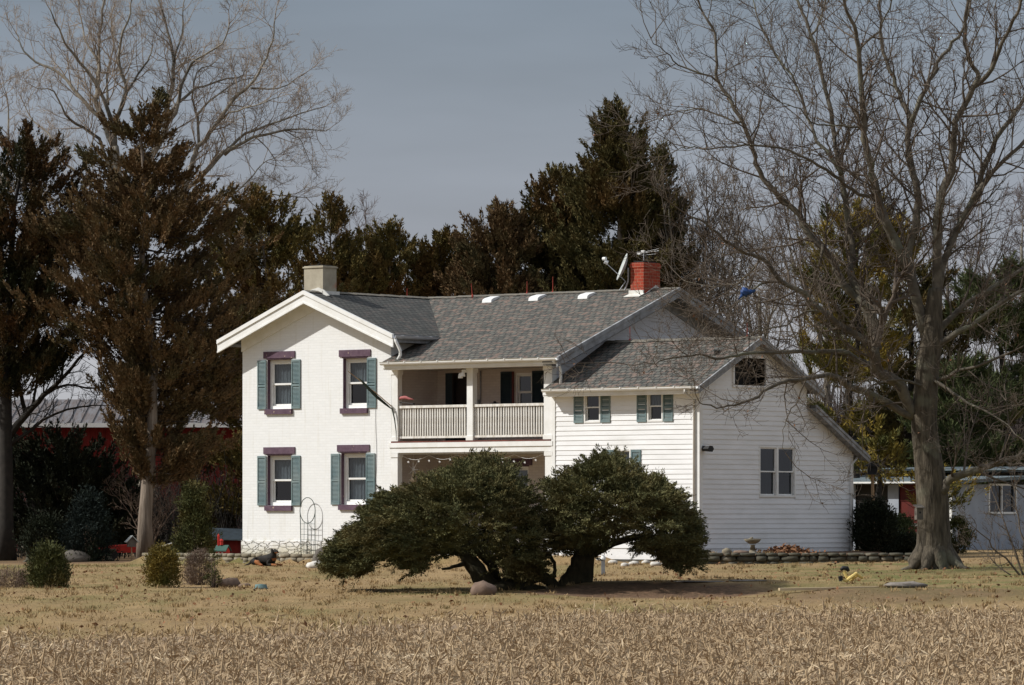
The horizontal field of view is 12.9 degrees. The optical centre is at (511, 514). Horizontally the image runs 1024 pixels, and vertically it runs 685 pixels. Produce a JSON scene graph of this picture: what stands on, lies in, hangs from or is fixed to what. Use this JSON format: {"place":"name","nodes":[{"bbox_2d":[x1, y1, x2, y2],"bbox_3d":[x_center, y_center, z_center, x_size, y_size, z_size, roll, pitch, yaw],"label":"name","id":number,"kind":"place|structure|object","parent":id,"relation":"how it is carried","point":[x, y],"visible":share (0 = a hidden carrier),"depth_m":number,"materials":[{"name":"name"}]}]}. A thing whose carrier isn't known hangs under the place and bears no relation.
{"place":"outdoors","nodes":[
{"label":"outdoors","id":0,"kind":"place"},
{"bbox_2d":[0,549,1023,684],"bbox_3d":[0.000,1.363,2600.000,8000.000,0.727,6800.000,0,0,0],"label":"ground","id":1,"kind":"structure","parent":0,"point":[649,589],"depth_m":88.30,"materials":[{"name":"beige plant"}]},
{"bbox_2d":[0,563,32,587],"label":"twiggy clump","id":2,"kind":"object","parent":1,"relation":"on","point":[18,582],"visible":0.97,"depth_m":100.22,"materials":[{"name":"brown plant"}]},
{"bbox_2d":[0,41,55,280],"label":"bare tree","id":3,"kind":"object","parent":1,"relation":"on","point":[8,127],"visible":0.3,"depth_m":165.40,"materials":[{"name":"brown plant"}]},
{"bbox_2d":[12,505,66,560],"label":"dark shrub","id":4,"kind":"object","parent":1,"relation":"on","point":[45,523],"visible":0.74,"depth_m":137.68,"materials":[{"name":"green plant"}]},
{"bbox_2d":[19,536,74,587],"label":"evergreen shrub","id":5,"kind":"object","parent":1,"relation":"on","point":[41,574],"visible":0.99,"depth_m":99.27,"materials":[{"name":"green plant"}]},
{"bbox_2d":[0,117,102,560],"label":"cedar tree","id":6,"kind":"object","parent":1,"relation":"on","point":[47,358],"visible":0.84,"depth_m":140.53,"materials":[{"name":"brown plant"}]},
{"bbox_2d":[11,270,118,446],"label":"bare tree","id":7,"kind":"object","parent":1,"relation":"on","point":[26,413],"visible":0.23,"depth_m":143.19,"materials":[{"name":"brown plant"}]},
{"bbox_2d":[65,550,90,561],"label":"boulder","id":8,"kind":"object","parent":1,"relation":"on","point":[79,555],"visible":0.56,"depth_m":136.74,"materials":[{"name":"grey stone"}]},
{"bbox_2d":[54,481,124,561],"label":"blue spruce","id":9,"kind":"object","parent":1,"relation":"on","point":[88,521],"visible":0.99,"depth_m":137.22,"materials":[{"name":"plant"}]},
{"bbox_2d":[12,418,168,544],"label":"understory cedar","id":10,"kind":"object","parent":1,"relation":"on","point":[70,465],"visible":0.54,"depth_m":144.15,"materials":[{"name":"green plant"}]},
{"bbox_2d":[104,549,115,560],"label":"bird bath","id":11,"kind":"object","parent":1,"relation":"on","point":[110,555],"visible":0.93,"depth_m":138.40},
{"bbox_2d":[12,398,242,550],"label":"barn","id":12,"kind":"structure","parent":1,"relation":"on","point":[93,418],"depth_m":172.00,"materials":[{"name":"metal"}]},
{"bbox_2d":[13,449,242,558],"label":"thicket","id":13,"kind":"object","parent":1,"relation":"on","point":[164,535],"visible":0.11,"depth_m":145.69,"materials":[{"name":"brown plant"}]},
{"bbox_2d":[124,535,138,560],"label":"birdhouse","id":14,"kind":"object","parent":1,"relation":"on","point":[131,541],"visible":0.9,"depth_m":137.11,"materials":[{"name":"beige wood"}]},
{"bbox_2d":[105,543,171,558],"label":"garden cart","id":15,"kind":"object","parent":1,"relation":"on","point":[125,548],"visible":0.35,"depth_m":139.70,"materials":[{"name":"red paint"}]},
{"bbox_2d":[2,86,290,558],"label":"cedar tree","id":16,"kind":"object","parent":1,"relation":"on","point":[146,377],"visible":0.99,"depth_m":138.62,"materials":[{"name":"brown plant"}]},
{"bbox_2d":[100,465,201,540],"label":"bare shrub","id":17,"kind":"object","parent":1,"relation":"on","point":[153,512],"visible":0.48,"depth_m":143.01,"materials":[{"name":"brown plant"}]},
{"bbox_2d":[137,541,184,587],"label":"globe shrub","id":18,"kind":"object","parent":1,"relation":"on","point":[164,559],"visible":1,"depth_m":97.82,"materials":[{"name":"green plant"}]},
{"bbox_2d":[0,0,352,490],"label":"bare tree","id":19,"kind":"object","parent":1,"relation":"on","point":[97,106],"visible":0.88,"depth_m":159.95,"materials":[{"name":"brown plant"}]},
{"bbox_2d":[164,477,222,552],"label":"young conifer","id":20,"kind":"object","parent":1,"relation":"on","point":[194,523],"visible":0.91,"depth_m":135.28,"materials":[{"name":"green plant"}]},
{"bbox_2d":[181,546,217,584],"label":"dried plant","id":21,"kind":"object","parent":1,"relation":"on","point":[192,564],"visible":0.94,"depth_m":100.44,"materials":[{"name":"brown plant"}]},
{"bbox_2d":[166,431,241,527],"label":"understory cedar","id":22,"kind":"object","parent":1,"relation":"on","point":[206,472],"visible":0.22,"depth_m":146.97,"materials":[{"name":"green plant"}]},
{"bbox_2d":[202,546,223,587],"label":"sapling","id":23,"kind":"object","parent":1,"relation":"on","point":[214,578],"visible":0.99,"depth_m":98.11,"materials":[{"name":"plant"}]},
{"bbox_2d":[214,533,231,552],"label":"toy barn","id":24,"kind":"structure","parent":1,"relation":"on","point":[220,547],"depth_m":133.45,"materials":[{"name":"red paint"}]},
{"bbox_2d":[211,528,242,553],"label":"shed","id":25,"kind":"structure","parent":1,"relation":"on","point":[231,538],"depth_m":141.00,"materials":[{"name":"red wood"}]},
{"bbox_2d":[142,553,313,562],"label":"stone wall","id":26,"kind":"structure","parent":1,"relation":"on","point":[245,557],"depth_m":127.65,"materials":[{"name":"grey stone"}]},
{"bbox_2d":[217,578,240,587],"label":"boulder","id":27,"kind":"object","parent":1,"relation":"on","point":[231,582],"visible":0.61,"depth_m":98.14,"materials":[{"name":"pink stone"}]},
{"bbox_2d":[254,584,267,588],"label":"plastic tub","id":28,"kind":"object","parent":1,"relation":"on","point":[264,586],"visible":0.84,"depth_m":95.19,"materials":[{"name":"plastic"}]},
{"bbox_2d":[245,549,282,565],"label":"dog","id":29,"kind":"object","parent":1,"relation":"on","point":[268,559],"visible":0.98,"depth_m":121.10},
{"bbox_2d":[181,180,360,519],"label":"cedar tree","id":30,"kind":"object","parent":1,"relation":"on","point":[294,239],"visible":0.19,"depth_m":145.54,"materials":[{"name":"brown plant"}]},
{"bbox_2d":[300,497,315,553],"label":"garden trellis","id":31,"kind":"object","parent":1,"relation":"on","point":[307,534],"visible":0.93,"depth_m":128.17,"materials":[{"name":"black metal"}]},
{"bbox_2d":[306,561,319,567],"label":"boulder","id":32,"kind":"object","parent":1,"relation":"on","point":[310,565],"visible":0.41,"depth_m":118.26,"materials":[{"name":"stone"}]},
{"bbox_2d":[312,547,322,560],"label":"boulder","id":33,"kind":"object","parent":1,"relation":"on","point":[316,553],"visible":0.27,"depth_m":125.18,"materials":[{"name":"beige stone"}]},
{"bbox_2d":[278,189,390,299],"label":"cedar tree","id":34,"kind":"object","parent":1,"relation":"on","point":[341,255],"visible":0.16,"depth_m":149.72,"materials":[{"name":"green plant"}]},
{"bbox_2d":[317,189,387,272],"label":"bare tree","id":35,"kind":"object","parent":1,"relation":"on","point":[364,210],"visible":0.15,"depth_m":199.54,"materials":[{"name":"brown plant"}]},
{"bbox_2d":[342,214,432,296],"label":"cedar tree","id":36,"kind":"object","parent":1,"relation":"on","point":[385,245],"visible":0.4,"depth_m":150.59,"materials":[{"name":"green plant"}]},
{"bbox_2d":[390,222,470,296],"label":"cedar tree","id":37,"kind":"object","parent":1,"relation":"on","point":[437,256],"visible":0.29,"depth_m":151.59,"materials":[{"name":"green plant"}]},
{"bbox_2d":[312,447,553,590],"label":"juniper tree","id":38,"kind":"object","parent":1,"relation":"on","point":[401,528],"visible":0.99,"depth_m":91.31,"materials":[{"name":"green plant"}]},
{"bbox_2d":[470,580,496,594],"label":"boulder","id":39,"kind":"object","parent":1,"relation":"on","point":[483,587],"visible":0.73,"depth_m":88.56,"materials":[{"name":"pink stone"}]},
{"bbox_2d":[432,194,556,295],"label":"cedar tree","id":40,"kind":"object","parent":1,"relation":"on","point":[502,240],"visible":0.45,"depth_m":149.32,"materials":[{"name":"green plant"}]},
{"bbox_2d":[0,603,1023,684],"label":"corn residue","id":41,"kind":"object","parent":1,"relation":"on","point":[173,680],"visible":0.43,"depth_m":52.57},
{"bbox_2d":[0,597,1023,684],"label":"corn husks","id":42,"kind":"object","parent":1,"relation":"on","point":[508,650],"visible":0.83,"depth_m":53.09},
{"bbox_2d":[0,600,1023,684],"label":"corn stubble","id":43,"kind":"object","parent":1,"relation":"on","point":[660,674],"visible":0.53,"depth_m":53.73,"materials":[{"name":"beige plant"}]},
{"bbox_2d":[7,560,1023,634],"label":"fallen leaves","id":44,"kind":"object","parent":1,"relation":"on","point":[405,616],"visible":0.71,"depth_m":91.24,"materials":[{"name":"brown plant"}]},
{"bbox_2d":[216,261,870,561],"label":"farmhouse","id":45,"kind":"object","parent":1,"relation":"on","point":[319,430],"visible":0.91,"depth_m":125.67,"materials":[{"name":"white brick"}]},
{"bbox_2d":[263,351,294,414],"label":"window","id":46,"kind":"structure","parent":45,"relation":"in","point":[278,369],"depth_m":129.25,"materials":[{"name":"white glass"}]},
{"bbox_2d":[263,447,294,510],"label":"window","id":47,"kind":"structure","parent":45,"relation":"in","point":[278,458],"depth_m":129.25,"materials":[{"name":"white glass"}]},
{"bbox_2d":[337,445,369,509],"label":"window","id":48,"kind":"structure","parent":45,"relation":"in","point":[353,461],"depth_m":127.47,"materials":[{"name":"white glass"}]},
{"bbox_2d":[339,349,370,413],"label":"window","id":49,"kind":"structure","parent":45,"relation":"in","point":[354,391],"depth_m":127.37,"materials":[{"name":"white glass"}]},
{"bbox_2d":[348,371,396,439],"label":"furled flag","id":50,"kind":"object","parent":45,"relation":"attached to","point":[376,395],"visible":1,"depth_m":126.20,"materials":[{"name":"green fabric"}]},
{"bbox_2d":[399,396,414,404],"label":"pink bundle","id":51,"kind":"object","parent":45,"relation":"on","point":[404,397],"visible":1,"depth_m":126.03,"materials":[{"name":"fabric"}]},
{"bbox_2d":[409,463,417,481],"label":"hanging ornament","id":52,"kind":"object","parent":45,"relation":"hanging from","point":[411,479],"visible":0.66,"depth_m":126.39,"materials":[{"name":"grey"}]},
{"bbox_2d":[452,373,468,440],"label":"door","id":53,"kind":"structure","parent":45,"relation":"in","point":[459,385],"depth_m":127.47,"materials":[{"name":"black wood"}]},
{"bbox_2d":[401,454,541,462],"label":"string lights","id":54,"kind":"object","parent":45,"relation":"hanging from","point":[462,457],"visible":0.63,"depth_m":125.14},
{"bbox_2d":[486,401,502,439],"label":"kettle grill","id":55,"kind":"object","parent":45,"relation":"on","point":[494,402],"visible":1,"depth_m":124.53,"materials":[{"name":"black metal"}]},
{"bbox_2d":[499,458,531,485],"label":"window","id":56,"kind":"structure","parent":45,"relation":"in","point":[524,470],"depth_m":125.92,"materials":[{"name":"grey glass"}]},
{"bbox_2d":[516,373,531,410],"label":"window","id":57,"kind":"structure","parent":45,"relation":"in","point":[523,380],"depth_m":125.98,"materials":[{"name":"grey glass"}]},
{"bbox_2d":[584,396,599,422],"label":"window","id":58,"kind":"structure","parent":45,"relation":"in","point":[592,403],"depth_m":121.78,"materials":[{"name":"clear glass"}]},
{"bbox_2d":[602,254,628,290],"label":"satellite dish","id":59,"kind":"object","parent":45,"relation":"attached to","point":[622,267],"visible":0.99,"depth_m":126.73,"materials":[{"name":"metal"}]},
{"bbox_2d":[618,449,630,462],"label":"window","id":60,"kind":"structure","parent":45,"relation":"in","point":[628,451],"depth_m":120.98,"materials":[{"name":"white glass"}]},
{"bbox_2d":[637,249,658,259],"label":"television antenna","id":61,"kind":"object","parent":45,"relation":"attached to","point":[642,251],"visible":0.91,"depth_m":126.68,"materials":[{"name":"metal"}]},
{"bbox_2d":[647,395,662,421],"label":"window","id":62,"kind":"structure","parent":45,"relation":"in","point":[654,402],"depth_m":120.42,"materials":[{"name":"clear glass"}]},
{"bbox_2d":[714,350,767,387],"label":"window","id":63,"kind":"structure","parent":45,"relation":"in","point":[741,380],"depth_m":121.51,"materials":[{"name":"black"}]},
{"bbox_2d":[759,446,777,496],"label":"window","id":64,"kind":"structure","parent":45,"relation":"in","point":[768,455],"depth_m":121.81,"materials":[{"name":"clear glass"}]},
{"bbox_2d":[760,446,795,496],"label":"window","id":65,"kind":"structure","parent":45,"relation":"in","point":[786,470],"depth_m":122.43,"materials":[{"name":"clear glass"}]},
{"bbox_2d":[505,160,612,291],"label":"cedar tree","id":66,"kind":"object","parent":1,"relation":"on","point":[537,209],"visible":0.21,"depth_m":150.39,"materials":[{"name":"green plant"}]},
{"bbox_2d":[600,555,605,574],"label":"garden post","id":67,"kind":"object","parent":1,"relation":"on","point":[603,558],"visible":0.84,"depth_m":106.96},
{"bbox_2d":[520,442,712,587],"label":"juniper tree","id":68,"kind":"object","parent":1,"relation":"on","point":[582,525],"visible":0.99,"depth_m":91.61,"materials":[{"name":"green plant"}]},
{"bbox_2d":[536,92,706,301],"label":"cedar tree","id":69,"kind":"object","parent":1,"relation":"on","point":[593,192],"visible":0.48,"depth_m":148.43,"materials":[{"name":"green plant"}]},
{"bbox_2d":[650,562,660,565],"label":"border stone","id":70,"kind":"object","parent":1,"relation":"on","point":[655,564],"visible":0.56,"depth_m":115.32,"materials":[{"name":"white stone"}]},
{"bbox_2d":[647,137,704,295],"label":"cedar tree","id":71,"kind":"object","parent":1,"relation":"on","point":[668,165],"visible":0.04,"depth_m":152.79,"materials":[{"name":"green plant"}]},
{"bbox_2d":[674,581,724,581],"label":"stone slab","id":72,"kind":"structure","parent":1,"relation":"on","point":[699,581],"depth_m":92.47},
{"bbox_2d":[642,150,773,337],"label":"bare tree","id":73,"kind":"object","parent":1,"relation":"on","point":[723,214],"visible":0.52,"depth_m":148.96,"materials":[{"name":"brown plant"}]},
{"bbox_2d":[722,548,731,553],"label":"garden stone","id":74,"kind":"object","parent":1,"relation":"on","point":[726,550],"visible":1,"depth_m":116.54,"materials":[{"name":"beige stone"}]},
{"bbox_2d":[733,550,748,553],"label":"garden stone","id":75,"kind":"object","parent":1,"relation":"on","point":[739,551],"visible":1,"depth_m":116.39,"materials":[{"name":"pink stone"}]},
{"bbox_2d":[729,580,767,580],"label":"stone slab","id":76,"kind":"structure","parent":1,"relation":"on","point":[748,580],"depth_m":92.52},
{"bbox_2d":[744,539,760,553],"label":"bird bath","id":77,"kind":"object","parent":1,"relation":"on","point":[752,547],"visible":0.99,"depth_m":116.80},
{"bbox_2d":[705,202,818,356],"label":"bare tree","id":78,"kind":"object","parent":1,"relation":"on","point":[750,331],"visible":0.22,"depth_m":159.42,"materials":[{"name":"brown plant"}]},
{"bbox_2d":[537,0,1023,569],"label":"bare tree","id":79,"kind":"object","parent":1,"relation":"on","point":[933,550],"visible":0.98,"depth_m":108.11,"materials":[{"name":"brown plant"}]},
{"bbox_2d":[738,287,755,299],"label":"plastic bag","id":80,"kind":"object","parent":79,"relation":"hanging from","point":[745,291],"visible":1,"depth_m":103.98,"materials":[{"name":"blue plastic"}]},
{"bbox_2d":[913,505,924,519],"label":"nest box","id":81,"kind":"object","parent":79,"relation":"attached to","point":[918,512],"visible":1,"depth_m":107.77,"materials":[{"name":"grey wood"}]},
{"bbox_2d":[755,543,825,553],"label":"leaf pile","id":82,"kind":"object","parent":1,"relation":"on","point":[788,549],"visible":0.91,"depth_m":117.09,"materials":[{"name":"brown plant"}]},
{"bbox_2d":[671,553,910,563],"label":"stone edging","id":83,"kind":"object","parent":1,"relation":"on","point":[730,558],"visible":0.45,"depth_m":115.86,"materials":[{"name":"grey stone"}]},
{"bbox_2d":[740,105,905,406],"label":"bare tree","id":84,"kind":"object","parent":1,"relation":"on","point":[776,209],"visible":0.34,"depth_m":174.19,"materials":[{"name":"brown plant"}]},
{"bbox_2d":[778,586,878,590],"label":"plank","id":85,"kind":"object","parent":1,"relation":"on","point":[806,588],"visible":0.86,"depth_m":88.86,"materials":[{"name":"wood"}]},
{"bbox_2d":[838,566,863,581],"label":"toy digger","id":86,"kind":"object","parent":1,"relation":"on","point":[853,576],"visible":1,"depth_m":92.57,"materials":[{"name":"yellow paint"}]},
{"bbox_2d":[785,191,922,549],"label":"pine tree","id":87,"kind":"object","parent":1,"relation":"on","point":[807,361],"visible":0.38,"depth_m":141.69,"materials":[{"name":"green plant"}]},
{"bbox_2d":[865,461,879,528],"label":"bird feeder","id":88,"kind":"object","parent":1,"relation":"on","point":[872,469],"visible":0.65,"depth_m":126.40,"materials":[{"name":"brown wood"}]},
{"bbox_2d":[846,492,903,551],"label":"dark shrub","id":89,"kind":"object","parent":1,"relation":"on","point":[870,538],"visible":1,"depth_m":124.20,"materials":[{"name":"green plant"}]},
{"bbox_2d":[853,411,910,552],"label":"pine tree","id":90,"kind":"object","parent":1,"relation":"on","point":[880,452],"visible":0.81,"depth_m":133.91,"materials":[{"name":"green plant"}]},
{"bbox_2d":[880,527,916,554],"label":"dark shrub","id":91,"kind":"object","parent":1,"relation":"on","point":[907,542],"visible":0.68,"depth_m":125.09,"materials":[{"name":"green plant"}]},
{"bbox_2d":[883,581,927,587],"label":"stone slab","id":92,"kind":"object","parent":1,"relation":"on","point":[911,584],"visible":0.8,"depth_m":88.77,"materials":[{"name":"grey stone"}]},
{"bbox_2d":[841,231,972,473],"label":"pine tree","id":93,"kind":"object","parent":1,"relation":"on","point":[890,419],"visible":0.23,"depth_m":150.56,"materials":[{"name":"green plant"}]},
{"bbox_2d":[897,509,916,549],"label":"green shrub","id":94,"kind":"object","parent":1,"relation":"on","point":[907,522],"visible":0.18,"depth_m":129.79,"materials":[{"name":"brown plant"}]},
{"bbox_2d":[808,332,1023,484],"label":"brushwood","id":95,"kind":"object","parent":1,"relation":"on","point":[1017,426],"visible":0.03,"depth_m":156.56,"materials":[{"name":"plant"}]},
{"bbox_2d":[878,462,990,512],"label":"young pine","id":96,"kind":"object","parent":1,"relation":"on","point":[954,492],"visible":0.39,"depth_m":130.94,"materials":[{"name":"green plant"}]},
{"bbox_2d":[853,466,1023,549],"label":"garage","id":97,"kind":"structure","parent":1,"relation":"on","point":[894,494],"depth_m":138.21,"materials":[{"name":"paint"}]},
{"bbox_2d":[856,484,887,549],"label":"door","id":98,"kind":"structure","parent":97,"relation":"in","point":[865,489],"depth_m":138.57,"materials":[{"name":"red"}]},
{"bbox_2d":[899,484,916,532],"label":"door","id":99,"kind":"structure","parent":97,"relation":"in","point":[903,496],"depth_m":137.62,"materials":[{"name":"red wood"}]},
{"bbox_2d":[988,484,1016,513],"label":"window","id":100,"kind":"structure","parent":97,"relation":"in","point":[1004,487],"depth_m":138.57,"materials":[{"name":"clear glass"}]},
{"bbox_2d":[896,348,1023,483],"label":"pine tree","id":101,"kind":"object","parent":1,"relation":"on","point":[947,399],"visible":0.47,"depth_m":146.63,"materials":[{"name":"green plant"}]},
{"bbox_2d":[950,511,975,553],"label":"yellow shrub","id":102,"kind":"object","parent":1,"relation":"on","point":[955,522],"visible":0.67,"depth_m":128.87,"materials":[{"name":"plant"}]},
{"bbox_2d":[906,155,1023,366],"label":"bare tree","id":103,"kind":"object","parent":1,"relation":"on","point":[975,238],"visible":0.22,"depth_m":179.46,"materials":[{"name":"brown plant"}]},
{"bbox_2d":[939,248,1023,483],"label":"pine tree","id":104,"kind":"object","parent":1,"relation":"on","point":[959,292],"visible":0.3,"depth_m":149.52,"materials":[{"name":"green plant"}]},
{"bbox_2d":[954,450,1023,574],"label":"bare shrub","id":105,"kind":"object","parent":1,"relation":"on","point":[1010,540],"visible":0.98,"depth_m":101.08,"materials":[{"name":"brown plant"}]},
{"bbox_2d":[991,183,1023,359],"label":"bare tree","id":106,"kind":"object","parent":1,"relation":"on","point":[1022,230],"visible":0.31,"depth_m":175.53,"materials":[{"name":"brown plant"}]},
{"bbox_2d":[0,0,1023,418],"label":"sky","id":107,"kind":"structure","parent":0,"point":[455,103],"materials":[{"name":"grey"}]}
]}

